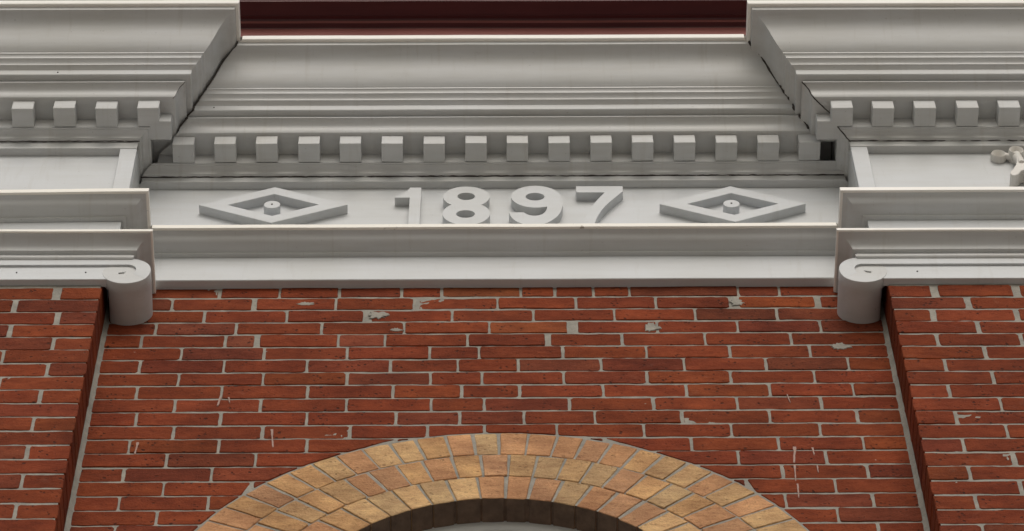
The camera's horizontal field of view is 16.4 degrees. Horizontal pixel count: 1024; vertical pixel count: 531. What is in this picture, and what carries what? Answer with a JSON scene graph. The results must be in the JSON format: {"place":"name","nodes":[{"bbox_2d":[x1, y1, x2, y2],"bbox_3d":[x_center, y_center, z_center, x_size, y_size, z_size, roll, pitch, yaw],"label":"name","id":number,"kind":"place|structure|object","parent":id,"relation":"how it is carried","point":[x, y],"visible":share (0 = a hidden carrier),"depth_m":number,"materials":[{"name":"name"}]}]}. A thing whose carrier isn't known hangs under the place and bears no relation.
{"place":"outdoors","nodes":[
{"label":"outdoors","id":0,"kind":"place"},
{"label":"pavement","id":1,"kind":"structure","parent":0,"visible":0},
{"bbox_2d":[0,285,109,530],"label":"brick pier","id":2,"kind":"structure","parent":1,"relation":"on","point":[52,341],"depth_m":8.88,"materials":[{"name":"red brick"}]},
{"bbox_2d":[0,188,150,300],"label":"ledge","id":3,"kind":"object","parent":2,"relation":"on","point":[129,208],"visible":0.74,"depth_m":9.63,"materials":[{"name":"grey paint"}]},
{"bbox_2d":[0,259,152,325],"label":"scroll band","id":4,"kind":"object","parent":2,"relation":"attached to","point":[127,284],"visible":1,"depth_m":9.38,"materials":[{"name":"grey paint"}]},
{"bbox_2d":[0,229,155,293],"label":"capital moulding","id":5,"kind":"object","parent":2,"relation":"attached to","point":[75,244],"visible":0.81,"depth_m":9.47,"materials":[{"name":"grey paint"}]},
{"bbox_2d":[70,148,923,530],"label":"brick wall","id":6,"kind":"structure","parent":1,"relation":"on","point":[208,404],"depth_m":9.10,"materials":[{"name":"red brick"}]},
{"bbox_2d":[0,143,139,228],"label":"frieze","id":7,"kind":"object","parent":6,"relation":"attached to","point":[65,165],"visible":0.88,"depth_m":9.98,"materials":[{"name":"grey paint"}]},
{"bbox_2d":[0,0,240,177],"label":"cornice","id":8,"kind":"structure","parent":6,"relation":"attached to","point":[141,73],"depth_m":10.15,"materials":[{"name":"white paint"}]},
{"bbox_2d":[140,34,843,181],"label":"cornice","id":9,"kind":"structure","parent":6,"relation":"attached to","point":[522,105],"depth_m":10.18,"materials":[{"name":"white paint"}]},
{"bbox_2d":[139,175,847,225],"bbox_3d":[-0.049,-0.103,9.923,2.041,0.500,0.082,0,-62,0],"label":"frieze","id":10,"kind":"object","parent":6,"relation":"attached to","point":[179,201],"visible":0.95,"depth_m":10.08,"materials":[{"name":"grey paint"}]},
{"bbox_2d":[199,187,347,224],"bbox_3d":[-0.668,-0.159,9.958,0.415,0.220,0.029,0,-62,0],"label":"diamond ornament","id":11,"kind":"object","parent":10,"relation":"attached to","point":[271,200],"visible":0.98,"depth_m":9.94,"materials":[{"name":"grey paint"}]},
{"bbox_2d":[395,188,420,223],"bbox_3d":[-0.292,-0.154,9.952,0.074,0.231,0.027,0,-62,0],"label":"numeral","id":12,"kind":"object","parent":10,"relation":"attached to","point":[410,198],"visible":0.88,"depth_m":9.99,"materials":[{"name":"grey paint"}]},
{"bbox_2d":[443,187,489,223],"bbox_3d":[-0.128,-0.156,9.956,0.132,0.236,0.027,0,-62,0],"label":"numeral","id":13,"kind":"object","parent":10,"relation":"attached to","point":[466,205],"visible":0.91,"depth_m":9.94,"materials":[{"name":"grey paint"}]},
{"bbox_2d":[509,186,562,223],"bbox_3d":[0.067,-0.157,9.958,0.151,0.243,0.027,0,-62,0],"label":"numeral","id":14,"kind":"object","parent":10,"relation":"attached to","point":[536,205],"visible":0.86,"depth_m":9.96,"materials":[{"name":"grey paint"}]},
{"bbox_2d":[576,186,622,222],"bbox_3d":[0.247,-0.155,9.956,0.132,0.241,0.027,0,-62,0],"label":"numeral","id":15,"kind":"object","parent":10,"relation":"attached to","point":[607,198],"visible":0.77,"depth_m":10.02,"materials":[{"name":"grey paint"}]},
{"bbox_2d":[659,186,805,222],"bbox_3d":[0.618,-0.161,9.967,0.409,0.220,0.029,0,-62,0],"label":"diamond ornament","id":16,"kind":"object","parent":10,"relation":"attached to","point":[731,199],"visible":0.98,"depth_m":9.95,"materials":[{"name":"grey paint"}]},
{"bbox_2d":[151,222,837,288],"bbox_3d":[-0.047,-0.020,9.654,2.061,0.204,0.117,0,-62,0],"label":"architrave","id":17,"kind":"object","parent":6,"relation":"attached to","point":[402,256],"visible":0.91,"depth_m":9.69,"materials":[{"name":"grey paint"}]},
{"bbox_2d":[196,433,806,530],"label":"brick arch","id":18,"kind":"structure","parent":6,"relation":"attached to","point":[520,492],"depth_m":8.65,"materials":[{"name":"beige brick"}]},
{"bbox_2d":[424,521,578,530],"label":"arched window","id":19,"kind":"structure","parent":6,"relation":"attached to","point":[503,526],"depth_m":8.64,"materials":[{"name":"grey glass"}]},
{"bbox_2d":[746,0,1023,180],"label":"cornice","id":20,"kind":"structure","parent":6,"relation":"attached to","point":[845,72],"depth_m":10.16,"materials":[{"name":"white paint"}]},
{"bbox_2d":[847,141,1023,227],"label":"frieze","id":21,"kind":"object","parent":6,"relation":"attached to","point":[921,164],"visible":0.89,"depth_m":9.99,"materials":[{"name":"grey paint"}]},
{"bbox_2d":[990,146,1023,186],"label":"carved ornament","id":22,"kind":"object","parent":21,"relation":"attached to","point":[1014,155],"visible":0.98,"depth_m":9.98,"materials":[{"name":"beige paint"}]},
{"bbox_2d":[880,284,1023,530],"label":"brick pier","id":23,"kind":"structure","parent":1,"relation":"on","point":[955,352],"depth_m":8.87,"materials":[{"name":"red brick"}]},
{"bbox_2d":[833,228,1023,292],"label":"capital moulding","id":24,"kind":"object","parent":23,"relation":"attached to","point":[896,243],"visible":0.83,"depth_m":9.48,"materials":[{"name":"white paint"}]},
{"bbox_2d":[837,258,1023,323],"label":"scroll band","id":25,"kind":"object","parent":23,"relation":"attached to","point":[862,283],"visible":1,"depth_m":9.39,"materials":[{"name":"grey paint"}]},
{"bbox_2d":[838,187,1023,297],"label":"ledge","id":26,"kind":"object","parent":23,"relation":"on","point":[932,207],"visible":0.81,"depth_m":9.65,"materials":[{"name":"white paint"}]}
]}

